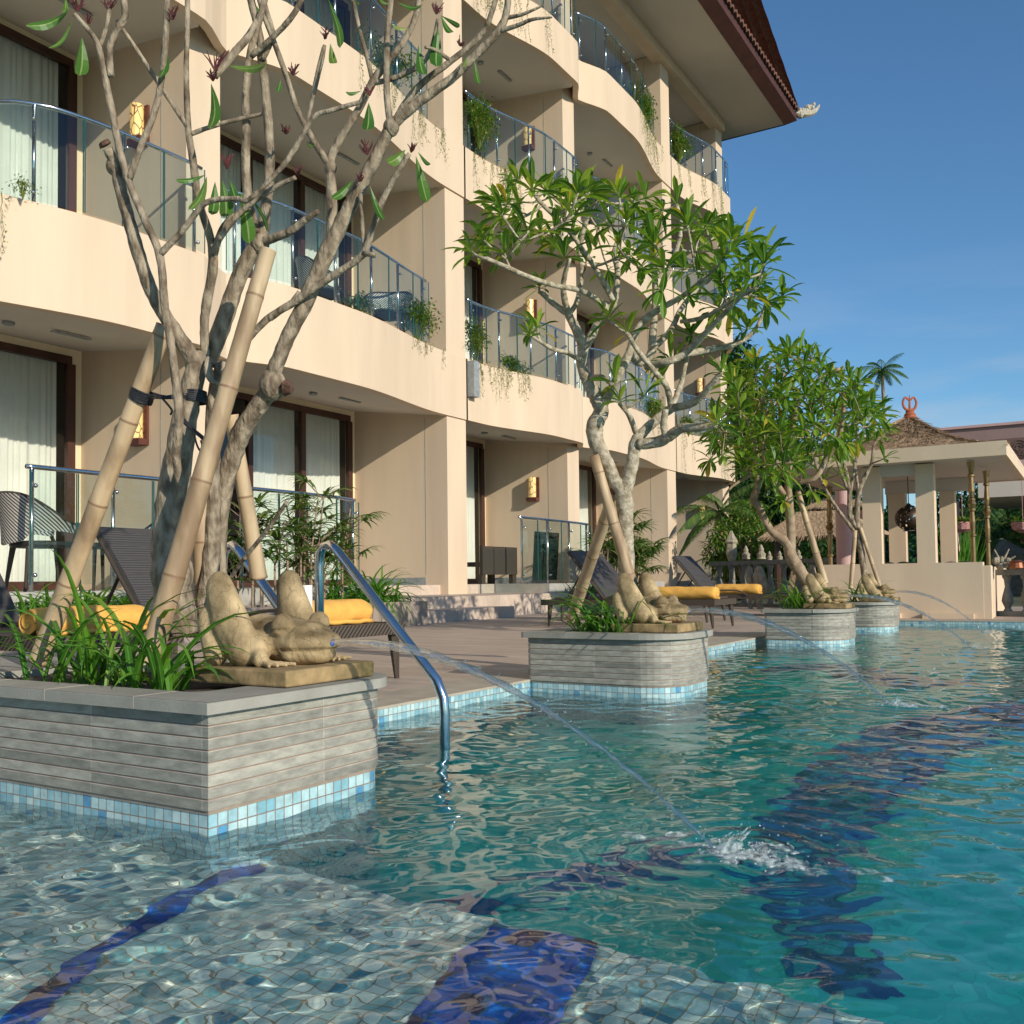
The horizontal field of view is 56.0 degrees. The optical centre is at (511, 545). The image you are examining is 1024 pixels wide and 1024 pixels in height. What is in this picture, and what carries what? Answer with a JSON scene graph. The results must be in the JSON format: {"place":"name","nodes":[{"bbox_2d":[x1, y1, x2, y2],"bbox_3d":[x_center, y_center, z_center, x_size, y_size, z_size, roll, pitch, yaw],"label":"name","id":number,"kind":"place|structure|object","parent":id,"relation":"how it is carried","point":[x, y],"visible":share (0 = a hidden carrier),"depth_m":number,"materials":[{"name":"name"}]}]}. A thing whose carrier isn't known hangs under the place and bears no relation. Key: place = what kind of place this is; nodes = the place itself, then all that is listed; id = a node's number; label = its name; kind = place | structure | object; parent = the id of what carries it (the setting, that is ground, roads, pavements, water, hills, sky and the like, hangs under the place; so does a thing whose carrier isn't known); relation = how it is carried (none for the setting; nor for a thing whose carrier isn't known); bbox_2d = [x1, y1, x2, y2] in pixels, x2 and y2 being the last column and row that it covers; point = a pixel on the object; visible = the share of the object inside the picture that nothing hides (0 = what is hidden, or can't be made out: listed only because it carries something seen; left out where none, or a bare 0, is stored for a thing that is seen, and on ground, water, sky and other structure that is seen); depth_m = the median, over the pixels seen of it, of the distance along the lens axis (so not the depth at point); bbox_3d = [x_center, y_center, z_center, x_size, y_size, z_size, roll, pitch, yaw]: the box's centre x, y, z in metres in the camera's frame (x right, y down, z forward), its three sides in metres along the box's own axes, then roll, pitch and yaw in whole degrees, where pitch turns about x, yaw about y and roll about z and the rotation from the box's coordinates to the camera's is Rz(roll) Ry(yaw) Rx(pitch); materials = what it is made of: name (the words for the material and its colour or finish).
{"place":"outdoors","nodes":[
{"label":"outdoors","id":0,"kind":"place"},
{"bbox_2d":[70,542,104,590],"bbox_3d":[-3.927,0.208,9.143,0.560,0.447,0.560,-2,-3,31],"label":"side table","id":1,"kind":"object","parent":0,"point":[96,546],"visible":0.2,"depth_m":8.94,"materials":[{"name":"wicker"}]},
{"bbox_2d":[0,625,1023,1023],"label":"pool water","id":2,"kind":"structure","parent":0,"point":[492,865],"depth_m":1.78,"materials":[{"name":"liquid"}]},
{"bbox_2d":[29,606,1023,692],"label":"deck","id":3,"kind":"structure","parent":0,"point":[457,650],"depth_m":7.60,"materials":[{"name":"stone"}]},
{"bbox_2d":[0,574,183,662],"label":"sun lounger","id":4,"kind":"object","parent":3,"relation":"on","point":[6,602],"visible":0.12,"depth_m":4.28,"materials":[{"name":"wicker"}]},
{"bbox_2d":[19,604,149,635],"bbox_3d":[-1.822,0.319,4.145,0.170,0.120,0.562,-2,-3,31],"label":"rolled towel","id":5,"kind":"object","parent":4,"relation":"on","point":[29,624],"visible":0.48,"depth_m":4.09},
{"bbox_2d":[0,601,427,654],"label":"raised bed","id":6,"kind":"object","parent":3,"relation":"on","point":[420,608],"visible":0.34,"depth_m":10.72,"materials":[{"name":"stone"}]},
{"bbox_2d":[9,581,131,615],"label":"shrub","id":7,"kind":"object","parent":6,"relation":"on","point":[36,601],"visible":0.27,"depth_m":7.62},
{"bbox_2d":[227,472,387,606],"bbox_3d":[-2.230,-0.065,9.857,1.227,1.408,2.356,-2,-3,31],"label":"lady palm","id":8,"kind":"object","parent":6,"relation":"on","point":[303,562],"visible":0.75,"depth_m":9.80,"materials":[{"name":"green plant"}]},
{"bbox_2d":[305,564,426,624],"bbox_3d":[-1.599,0.649,10.704,1.534,0.901,1.851,-2,-3,31],"label":"lily clump","id":9,"kind":"object","parent":6,"relation":"in","point":[334,593],"visible":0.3,"depth_m":10.61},
{"bbox_2d":[69,527,404,677],"bbox_3d":[-1.555,0.292,5.148,1.950,0.812,0.705,-2,-3,31],"label":"sun lounger","id":10,"kind":"object","parent":3,"relation":"on","point":[127,553],"visible":0.15,"depth_m":5.16,"materials":[{"name":"wicker"}]},
{"bbox_2d":[312,599,373,624],"bbox_3d":[-0.902,0.332,4.774,0.177,0.127,0.533,-2,-3,31],"label":"rolled towel","id":11,"kind":"object","parent":10,"relation":"on","point":[346,611],"visible":0.6,"depth_m":4.79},
{"bbox_2d":[0,0,819,622],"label":"hotel building","id":12,"kind":"structure","parent":3,"relation":"on","point":[442,462],"depth_m":14.95,"materials":[{"name":"paint"}]},
{"bbox_2d":[0,170,41,253],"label":"balcony shrub","id":13,"kind":"object","parent":12,"relation":"on","point":[21,188],"visible":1,"depth_m":8.66,"materials":[{"name":"green plant"}]},
{"bbox_2d":[0,341,75,590],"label":"window","id":14,"kind":"structure","parent":12,"relation":"in","point":[27,374],"depth_m":11.06,"materials":[{"name":"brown wood"}]},
{"bbox_2d":[0,23,76,212],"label":"window","id":15,"kind":"structure","parent":12,"relation":"in","point":[28,67],"depth_m":11.18,"materials":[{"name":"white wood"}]},
{"bbox_2d":[0,491,81,591],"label":"wicker chair","id":16,"kind":"object","parent":12,"relation":"on","point":[14,518],"visible":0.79,"depth_m":8.22,"materials":[{"name":"wicker"}]},
{"bbox_2d":[25,464,158,591],"bbox_3d":[-3.543,-0.124,8.584,0.103,1.061,1.613,-2,-3,33],"label":"terrace railing","id":17,"kind":"object","parent":12,"relation":"on","point":[33,485],"visible":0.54,"depth_m":8.23,"materials":[{"name":"metal"}]},
{"bbox_2d":[220,134,351,307],"bbox_3d":[-3.828,-4.324,13.861,0.190,2.760,4.390,-2,-3,31],"label":"window","id":18,"kind":"structure","parent":12,"relation":"in","point":[311,194],"depth_m":14.58,"materials":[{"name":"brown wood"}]},
{"bbox_2d":[232,392,352,586],"bbox_3d":[-3.786,-0.775,13.727,0.190,2.744,4.390,-2,-3,31],"label":"window","id":19,"kind":"structure","parent":12,"relation":"in","point":[269,451],"depth_m":14.60,"materials":[{"name":"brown wood"}]},
{"bbox_2d":[240,487,359,588],"bbox_3d":[-2.290,-0.060,10.674,0.170,1.061,1.961,-2,-2,28],"label":"terrace railing","id":20,"kind":"object","parent":12,"relation":"on","point":[279,491],"visible":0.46,"depth_m":10.67,"materials":[{"name":"metal"}]},
{"bbox_2d":[283,0,349,45],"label":"window","id":21,"kind":"structure","parent":12,"relation":"in","point":[309,7],"depth_m":15.59,"materials":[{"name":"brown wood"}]},
{"bbox_2d":[295,255,343,303],"bbox_3d":[-2.593,-3.423,12.988,0.654,0.863,0.736,0,-2,-9],"label":"wicker chair","id":22,"kind":"object","parent":12,"relation":"on","point":[304,263],"visible":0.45,"depth_m":12.79,"materials":[{"name":"wicker"}]},
{"bbox_2d":[342,290,383,316],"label":"balcony shrub","id":23,"kind":"object","parent":12,"relation":"on","point":[362,305],"visible":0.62,"depth_m":12.99,"materials":[{"name":"green plant"}]},
{"bbox_2d":[363,291,411,332],"bbox_3d":[-1.818,-3.389,14.139,0.736,0.863,0.654,-1,-2,1],"label":"wicker chair","id":24,"kind":"object","parent":12,"relation":"on","point":[381,299],"visible":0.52,"depth_m":14.30,"materials":[{"name":"wicker"}]},
{"bbox_2d":[352,18,449,165],"bbox_3d":[-1.702,-6.577,13.835,0.571,1.552,2.564,-2,-2,22],"label":"trailing plant","id":25,"kind":"object","parent":12,"relation":"on","point":[377,61],"visible":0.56,"depth_m":13.73,"materials":[{"name":"green plant"}]},
{"bbox_2d":[386,290,445,365],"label":"balcony shrub","id":26,"kind":"object","parent":12,"relation":"on","point":[421,317],"visible":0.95,"depth_m":14.18,"materials":[{"name":"green plant"}]},
{"bbox_2d":[464,259,482,363],"bbox_3d":[-1.514,-4.208,17.672,0.190,2.760,3.330,-2,-3,31],"label":"window","id":27,"kind":"structure","parent":12,"relation":"in","point":[468,268],"depth_m":18.97,"materials":[{"name":"brown wood"}]},
{"bbox_2d":[466,440,484,583],"bbox_3d":[-1.472,-0.659,17.538,0.190,2.744,3.330,-2,-3,31],"label":"window","id":28,"kind":"structure","parent":12,"relation":"in","point":[470,446],"depth_m":18.81,"materials":[{"name":"brown wood"}]},
{"bbox_2d":[467,546,516,583],"bbox_3d":[-0.429,0.347,16.401,0.550,0.625,1.100,-2,-3,31],"label":"wicker chair","id":29,"kind":"object","parent":12,"relation":"on","point":[493,562],"visible":0.79,"depth_m":16.20,"materials":[{"name":"wicker"}]},
{"bbox_2d":[462,91,524,221],"bbox_3d":[-0.421,-6.420,16.005,0.684,2.006,1.543,-2,-3,31],"label":"balcony shrub","id":30,"kind":"object","parent":12,"relation":"on","point":[479,122],"visible":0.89,"depth_m":15.72,"materials":[{"name":"green plant"}]},
{"bbox_2d":[465,308,531,401],"bbox_3d":[-0.310,-3.077,15.902,0.474,1.466,1.751,-2,-3,40],"label":"balcony shrub","id":31,"kind":"object","parent":12,"relation":"on","point":[477,336],"visible":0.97,"depth_m":15.60,"materials":[{"name":"green plant"}]},
{"bbox_2d":[497,350,533,373],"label":"balcony shrub","id":32,"kind":"object","parent":12,"relation":"on","point":[511,362],"visible":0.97,"depth_m":16.29,"materials":[{"name":"green plant"}]},
{"bbox_2d":[532,531,558,579],"bbox_3d":[0.596,0.191,16.895,0.080,0.840,0.860,-2,-3,31],"label":"dark board","id":33,"kind":"object","parent":12,"relation":"on","point":[553,550],"visible":0.93,"depth_m":16.84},
{"bbox_2d":[518,516,590,583],"bbox_3d":[0.776,0.102,15.959,0.145,1.061,2.524,-2,-2,29],"label":"terrace railing","id":34,"kind":"object","parent":12,"relation":"on","point":[547,536],"visible":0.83,"depth_m":15.61,"materials":[{"name":"metal"}]},
{"bbox_2d":[577,314,593,396],"bbox_3d":[0.774,-4.093,21.440,0.190,2.760,4.390,-2,-3,31],"label":"window","id":35,"kind":"structure","parent":12,"relation":"in","point":[581,320],"depth_m":23.19,"materials":[{"name":"brown wood"}]},
{"bbox_2d":[579,465,596,572],"bbox_3d":[0.817,-0.544,21.306,0.190,2.744,4.390,-2,-3,31],"label":"window","id":36,"kind":"structure","parent":12,"relation":"in","point":[583,482],"depth_m":22.97,"materials":[{"name":"brown wood"}]},
{"bbox_2d":[619,77,663,179],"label":"balcony shrub","id":37,"kind":"object","parent":12,"relation":"on","point":[648,110],"visible":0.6,"depth_m":21.35,"materials":[{"name":"green plant"}]},
{"bbox_2d":[669,119,723,213],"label":"balcony shrub","id":38,"kind":"object","parent":12,"relation":"on","point":[680,144],"visible":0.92,"depth_m":23.52,"materials":[{"name":"green plant"}]},
{"bbox_2d":[568,593,613,610],"bbox_3d":[1.793,0.960,16.799,0.600,0.274,3.380,-2,-3,31],"label":"raised bed","id":39,"kind":"object","parent":3,"relation":"on","point":[597,594],"visible":0.06,"depth_m":15.41,"materials":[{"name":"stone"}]},
{"bbox_2d":[572,508,674,581],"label":"lady palm","id":40,"kind":"object","parent":39,"relation":"on","point":[643,551],"visible":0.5,"depth_m":17.12,"materials":[{"name":"green plant"}]},
{"bbox_2d":[541,550,735,628],"bbox_3d":[1.315,0.449,10.201,1.950,0.812,0.705,-2,-3,31],"label":"sun lounger","id":41,"kind":"object","parent":3,"relation":"on","point":[604,577],"visible":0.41,"depth_m":10.23,"materials":[{"name":"wicker"}]},
{"bbox_2d":[658,586,719,598],"bbox_3d":[1.791,0.489,9.904,0.683,0.135,0.190,-2,-3,31],"label":"rolled towel","id":42,"kind":"object","parent":41,"relation":"on","point":[702,592],"visible":0.78,"depth_m":9.79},
{"bbox_2d":[554,554,727,622],"bbox_3d":[1.520,0.495,11.502,1.950,0.812,0.705,-2,-3,31],"label":"sun lounger","id":43,"kind":"object","parent":3,"relation":"on","point":[609,565],"visible":0.13,"depth_m":11.68,"materials":[{"name":"wicker"}]},
{"bbox_2d":[377,619,1023,709],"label":"pool edge","id":44,"kind":"object","parent":3,"relation":"on","point":[391,699],"visible":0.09,"depth_m":4.56,"materials":[{"name":"tile"}]},
{"bbox_2d":[672,555,805,602],"bbox_3d":[2.891,0.532,12.893,1.950,0.812,0.705,-2,-3,31],"label":"sun lounger","id":45,"kind":"object","parent":3,"relation":"on","point":[691,567],"visible":0.38,"depth_m":12.92,"materials":[{"name":"wicker"}]},
{"bbox_2d":[715,584,762,593],"bbox_3d":[2.986,0.578,12.710,0.614,0.141,0.196,-2,-3,31],"label":"rolled towel","id":46,"kind":"object","parent":45,"relation":"on","point":[751,588],"visible":0.71,"depth_m":12.61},
{"bbox_2d":[753,566,766,608],"bbox_3d":[3.959,0.678,15.364,0.222,0.698,0.206,-2,-3,31],"label":"carved post","id":47,"kind":"object","parent":3,"relation":"on","point":[759,576],"visible":0.69,"depth_m":15.31,"materials":[{"name":"stone"}]},
{"bbox_2d":[710,558,836,606],"bbox_3d":[4.398,0.650,16.386,0.171,0.800,2.865,1,-2,-29],"label":"balustrade","id":48,"kind":"object","parent":3,"relation":"on","point":[783,563],"visible":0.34,"depth_m":16.37,"materials":[{"name":"grey stone"}]},
{"bbox_2d":[774,395,1023,618],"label":"pavilion","id":49,"kind":"structure","parent":3,"relation":"on","point":[931,462],"depth_m":11.42,"materials":[{"name":"paint"}]},
{"bbox_2d":[895,476,915,530],"bbox_3d":[5.017,-0.556,12.185,0.337,0.757,0.333,-2,-3,31],"label":"hanging lantern","id":50,"kind":"object","parent":49,"relation":"hanging from","point":[904,512],"visible":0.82,"depth_m":12.10,"materials":[{"name":"brown metal"}]},
{"bbox_2d":[995,569,1023,616],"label":"balustrade","id":51,"kind":"object","parent":3,"relation":"on","point":[1007,595],"visible":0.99,"depth_m":11.49,"materials":[{"name":"grey stone"}]},
{"bbox_3d":[4.532,0.732,13.873,0.550,0.444,0.150,-2,-3,31],"label":"low wall","id":52,"kind":"object","parent":3,"relation":"on","visible":0},
{"bbox_2d":[825,486,833,564],"bbox_3d":[4.573,-0.170,13.847,0.120,1.355,0.117,-2,-3,31],"label":"brass post","id":53,"kind":"object","parent":52,"relation":"on","point":[829,526],"visible":0.8,"depth_m":13.82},
{"bbox_2d":[377,621,1023,722],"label":"pool wall","id":54,"kind":"structure","parent":0,"point":[401,712],"depth_m":4.46,"materials":[{"name":"blue tile"}]},
{"bbox_2d":[835,491,852,564],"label":"pink column","id":55,"kind":"structure","parent":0,"point":[844,533],"depth_m":14.90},
{"bbox_2d":[722,0,1023,525],"label":"sky","id":56,"kind":"structure","parent":0,"point":[900,201],"materials":[{"name":"blue"}]},
{"bbox_2d":[736,595,1022,606],"bbox_3d":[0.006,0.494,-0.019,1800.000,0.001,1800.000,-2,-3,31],"label":"ground","id":57,"kind":"structure","parent":0,"point":[1016,602],"depth_m":20.18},
{"bbox_2d":[676,483,770,599],"bbox_3d":[4.877,-0.033,22.796,2.564,2.793,2.388,-2,-3,31],"label":"coconut palm","id":58,"kind":"object","parent":57,"relation":"on","point":[716,515],"visible":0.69,"depth_m":22.62,"materials":[{"name":"green plant"}]},
{"bbox_2d":[725,531,737,581],"bbox_3d":[4.811,0.477,21.055,0.300,1.600,0.260,-2,-3,31],"label":"stone lantern","id":59,"kind":"object","parent":57,"relation":"on","point":[731,541],"visible":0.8,"depth_m":20.99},
{"bbox_2d":[699,498,782,599],"bbox_3d":[5.268,0.085,22.061,1.926,2.521,1.815,-2,-3,31],"label":"garden tree","id":60,"kind":"object","parent":57,"relation":"on","point":[750,531],"visible":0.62,"depth_m":21.86,"materials":[{"name":"green plant"}]},
{"bbox_2d":[726,330,774,502],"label":"garden tree","id":61,"kind":"object","parent":57,"relation":"on","point":[731,357],"visible":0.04,"depth_m":30.87,"materials":[{"name":"green plant"}]},
{"bbox_2d":[729,422,820,549],"bbox_3d":[7.192,-1.169,27.367,3.075,5.316,3.455,-2,-3,31],"label":"garden tree","id":62,"kind":"object","parent":57,"relation":"on","point":[767,501],"visible":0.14,"depth_m":26.80,"materials":[{"name":"green plant"}]},
{"bbox_2d":[735,539,835,592],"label":"garden tree","id":63,"kind":"object","parent":57,"relation":"on","point":[801,547],"visible":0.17,"depth_m":22.97,"materials":[{"name":"green plant"}]},
{"bbox_2d":[770,423,861,545],"bbox_3d":[8.692,-1.170,27.513,3.432,5.298,3.578,1,-2,-29],"label":"garden tree","id":64,"kind":"object","parent":57,"relation":"on","point":[814,489],"visible":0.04,"depth_m":27.13,"materials":[{"name":"green plant"}]},
{"bbox_2d":[758,510,888,601],"bbox_3d":[6.764,0.245,20.504,2.660,1.976,2.431,-2,-3,31],"label":"thatched hut","id":65,"kind":"object","parent":57,"relation":"on","point":[818,519],"visible":0.38,"depth_m":20.26,"materials":[{"name":"brown wood"}]},
{"bbox_2d":[806,495,885,563],"bbox_3d":[8.364,0.041,24.190,1.788,2.623,2.393,-2,-3,31],"label":"thatched hut","id":66,"kind":"object","parent":57,"relation":"on","point":[815,506],"visible":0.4,"depth_m":23.70,"materials":[{"name":"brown wood"}]},
{"bbox_2d":[862,353,908,512],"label":"coconut palm","id":67,"kind":"object","parent":57,"relation":"on","point":[881,372],"visible":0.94,"depth_m":56.98,"materials":[{"name":"green plant"}]},
{"bbox_2d":[908,484,981,560],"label":"garden tree","id":68,"kind":"object","parent":57,"relation":"on","point":[958,496],"visible":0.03,"depth_m":34.56,"materials":[{"name":"green plant"}]},
{"bbox_2d":[938,523,1012,561],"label":"tall grass","id":69,"kind":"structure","parent":57,"relation":"on","point":[965,555],"depth_m":19.91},
{"bbox_2d":[937,508,1023,564],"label":"coconut palm","id":70,"kind":"object","parent":57,"relation":"on","point":[993,543],"visible":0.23,"depth_m":26.58,"materials":[{"name":"green plant"}]},
{"bbox_2d":[959,494,1023,564],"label":"coconut palm","id":71,"kind":"object","parent":57,"relation":"on","point":[999,514],"visible":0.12,"depth_m":29.31,"materials":[{"name":"green plant"}]},
{"bbox_2d":[991,538,1023,594],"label":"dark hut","id":72,"kind":"object","parent":57,"relation":"on","point":[1016,584],"visible":0.46,"depth_m":24.96,"materials":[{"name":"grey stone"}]},
{"bbox_2d":[939,421,1023,560],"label":"long building","id":73,"kind":"structure","parent":0,"point":[1007,495],"depth_m":21.48,"materials":[{"name":"brown"}]},
{"label":"pool floor","id":74,"kind":"structure","parent":0,"visible":0},
{"bbox_2d":[0,654,386,836],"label":"stone planter","id":75,"kind":"object","parent":74,"relation":"on","point":[207,759],"visible":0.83,"depth_m":2.25,"materials":[{"name":"grey stone"}]},
{"bbox_2d":[28,322,166,666],"bbox_3d":[-1.239,-0.138,2.894,0.565,1.012,0.065,-2,-2,24],"label":"bamboo pole","id":76,"kind":"object","parent":75,"relation":"on","point":[97,504],"visible":0.9,"depth_m":2.87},
{"bbox_2d":[41,622,180,685],"bbox_3d":[-1.109,0.298,2.639,0.343,0.171,0.397,-2,-3,31],"label":"lily clump","id":77,"kind":"object","parent":75,"relation":"on","point":[85,679],"visible":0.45,"depth_m":2.58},
{"bbox_2d":[0,549,245,683],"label":"lily clump","id":78,"kind":"object","parent":75,"relation":"on","point":[97,660],"visible":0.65,"depth_m":2.66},
{"bbox_2d":[32,607,275,690],"bbox_3d":[-0.918,0.263,2.459,0.639,0.224,0.518,-2,-3,31],"label":"lily clump","id":79,"kind":"object","parent":75,"relation":"on","point":[165,673],"visible":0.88,"depth_m":2.42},
{"bbox_2d":[192,502,206,600],"bbox_3d":[-0.945,0.048,2.952,0.066,0.428,0.099,-1,-2,4],"label":"bamboo pole","id":80,"kind":"object","parent":75,"relation":"on","point":[197,553],"visible":0.27,"depth_m":2.92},
{"bbox_2d":[141,246,275,674],"bbox_3d":[-0.845,-0.241,2.663,0.381,1.186,0.066,0,-2,-8],"label":"bamboo pole","id":81,"kind":"object","parent":75,"relation":"on","point":[173,578],"visible":0.93,"depth_m":2.64,"materials":[{"name":"wood"}]},
{"bbox_2d":[190,570,373,687],"bbox_3d":[-0.596,0.205,2.522,0.349,0.286,0.342,-2,-3,31],"label":"frog statue","id":82,"kind":"object","parent":75,"relation":"on","point":[295,641],"visible":0.98,"depth_m":2.44,"materials":[{"name":"stone"}]},
{"bbox_2d":[26,0,551,636],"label":"frangipani tree","id":83,"kind":"object","parent":75,"relation":"in","point":[204,364],"visible":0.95,"depth_m":2.83,"materials":[{"name":"grey plant"}]},
{"bbox_2d":[128,385,207,450],"bbox_3d":[-1.003,-0.361,2.803,0.234,0.229,0.186,0,-2,-14],"label":"black strap","id":84,"kind":"object","parent":83,"relation":"attached to","point":[147,399],"visible":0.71,"depth_m":2.81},
{"bbox_2d":[227,414,267,580],"bbox_3d":[-0.848,-0.150,3.072,0.055,0.526,0.180,-2,-2,24],"label":"bamboo pole","id":85,"kind":"object","parent":83,"relation":"attached to","point":[251,534],"visible":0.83,"depth_m":3.06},
{"bbox_2d":[224,540,276,662],"bbox_3d":[-0.785,0.674,3.218,0.590,1.396,0.066,-2,-3,31],"label":"pool handrail","id":86,"kind":"object","parent":74,"relation":"on","point":[264,586],"visible":0.19,"depth_m":3.27,"materials":[{"name":"metal"}]},
{"bbox_2d":[314,540,449,749],"bbox_3d":[-0.454,0.671,3.251,0.587,1.396,0.066,-2,-3,31],"label":"pool handrail","id":87,"kind":"object","parent":74,"relation":"on","point":[393,623],"visible":0.62,"depth_m":3.23,"materials":[{"name":"metal"}]},
{"bbox_2d":[521,626,712,698],"bbox_3d":[0.547,0.941,4.742,0.825,1.044,0.580,-2,-3,31],"label":"stone planter","id":88,"kind":"object","parent":74,"relation":"on","point":[570,660],"visible":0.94,"depth_m":4.51,"materials":[{"name":"grey stone"}]},
{"bbox_2d":[565,488,615,622],"bbox_3d":[0.448,0.081,5.403,0.075,0.739,0.796,0,-2,-15],"label":"bamboo pole","id":89,"kind":"object","parent":88,"relation":"in","point":[593,553],"visible":0.78,"depth_m":5.37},
{"bbox_2d":[535,582,682,632],"bbox_3d":[0.467,0.304,4.710,0.736,0.280,0.680,-1,-2,6],"label":"lily clump","id":90,"kind":"object","parent":88,"relation":"in","point":[592,625],"visible":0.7,"depth_m":4.70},
{"bbox_2d":[589,454,638,588],"bbox_3d":[0.548,-0.024,4.897,0.297,0.885,0.067,-1,-2,0],"label":"bamboo pole","id":91,"kind":"object","parent":88,"relation":"on","point":[625,562],"visible":0.72,"depth_m":4.88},
{"bbox_2d":[440,156,802,576],"bbox_3d":[0.624,-0.909,4.964,1.748,2.532,1.578,-1,-2,6],"label":"frangipani tree","id":92,"kind":"object","parent":88,"relation":"in","point":[716,271],"visible":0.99,"depth_m":4.81,"materials":[{"name":"green plant"}]},
{"bbox_2d":[553,583,705,633],"bbox_3d":[0.575,0.309,4.622,0.726,0.258,0.598,-2,-3,31],"label":"lily clump","id":93,"kind":"object","parent":88,"relation":"in","point":[616,629],"visible":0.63,"depth_m":4.55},
{"bbox_2d":[612,572,702,632],"bbox_3d":[0.701,0.270,4.658,0.349,0.286,0.342,-2,-3,31],"label":"frog statue","id":94,"kind":"object","parent":88,"relation":"on","point":[628,596],"visible":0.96,"depth_m":4.57,"materials":[{"name":"stone"}]},
{"bbox_2d":[761,607,858,645],"bbox_3d":[2.471,1.037,7.877,0.660,1.044,0.700,-2,-3,31],"label":"stone planter","id":95,"kind":"object","parent":74,"relation":"on","point":[791,626],"visible":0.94,"depth_m":7.62,"materials":[{"name":"grey stone"}]},
{"bbox_2d":[691,328,900,587],"bbox_3d":[2.355,-0.759,8.133,1.725,2.314,2.547,-2,-3,31],"label":"frangipani tree","id":96,"kind":"object","parent":95,"relation":"in","point":[785,441],"visible":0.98,"depth_m":7.75,"materials":[{"name":"green plant"}]},
{"bbox_2d":[757,576,843,608],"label":"lily clump","id":97,"kind":"object","parent":95,"relation":"in","point":[795,600],"visible":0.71,"depth_m":7.87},
{"bbox_2d":[795,491,828,583],"bbox_3d":[2.540,-0.064,8.148,0.280,0.798,0.062,0,-2,-9],"label":"bamboo pole","id":98,"kind":"object","parent":95,"relation":"on","point":[813,544],"visible":0.91,"depth_m":8.13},
{"bbox_2d":[803,573,854,608],"bbox_3d":[2.578,0.368,7.846,0.349,0.286,0.342,-2,-3,31],"label":"frog statue","id":99,"kind":"object","parent":95,"relation":"on","point":[814,582],"visible":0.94,"depth_m":7.76,"materials":[{"name":"stone"}]},
{"bbox_2d":[845,601,901,631],"bbox_3d":[3.643,1.095,9.797,0.590,1.044,0.680,-2,-3,31],"label":"stone planter","id":100,"kind":"object","parent":74,"relation":"on","point":[876,616],"visible":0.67,"depth_m":9.52,"materials":[{"name":"grey stone"}]},
{"bbox_2d":[848,530,856,588],"bbox_3d":[3.630,0.151,10.247,0.164,0.631,0.053,1,-3,-40],"label":"bamboo pole","id":101,"kind":"object","parent":100,"relation":"on","point":[852,561],"visible":0.94,"depth_m":10.23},
{"bbox_2d":[809,389,899,575],"bbox_3d":[3.722,-0.659,10.406,0.997,2.210,1.400,-1,-2,15],"label":"frangipani tree","id":102,"kind":"object","parent":100,"relation":"in","point":[853,524],"visible":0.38,"depth_m":10.38,"materials":[{"name":"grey plant"}]},
{"bbox_2d":[859,573,899,601],"bbox_3d":[3.733,0.427,9.787,0.349,0.286,0.342,-2,-3,31],"label":"frog statue","id":103,"kind":"object","parent":100,"relation":"on","point":[870,583],"visible":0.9,"depth_m":9.70,"materials":[{"name":"stone"}]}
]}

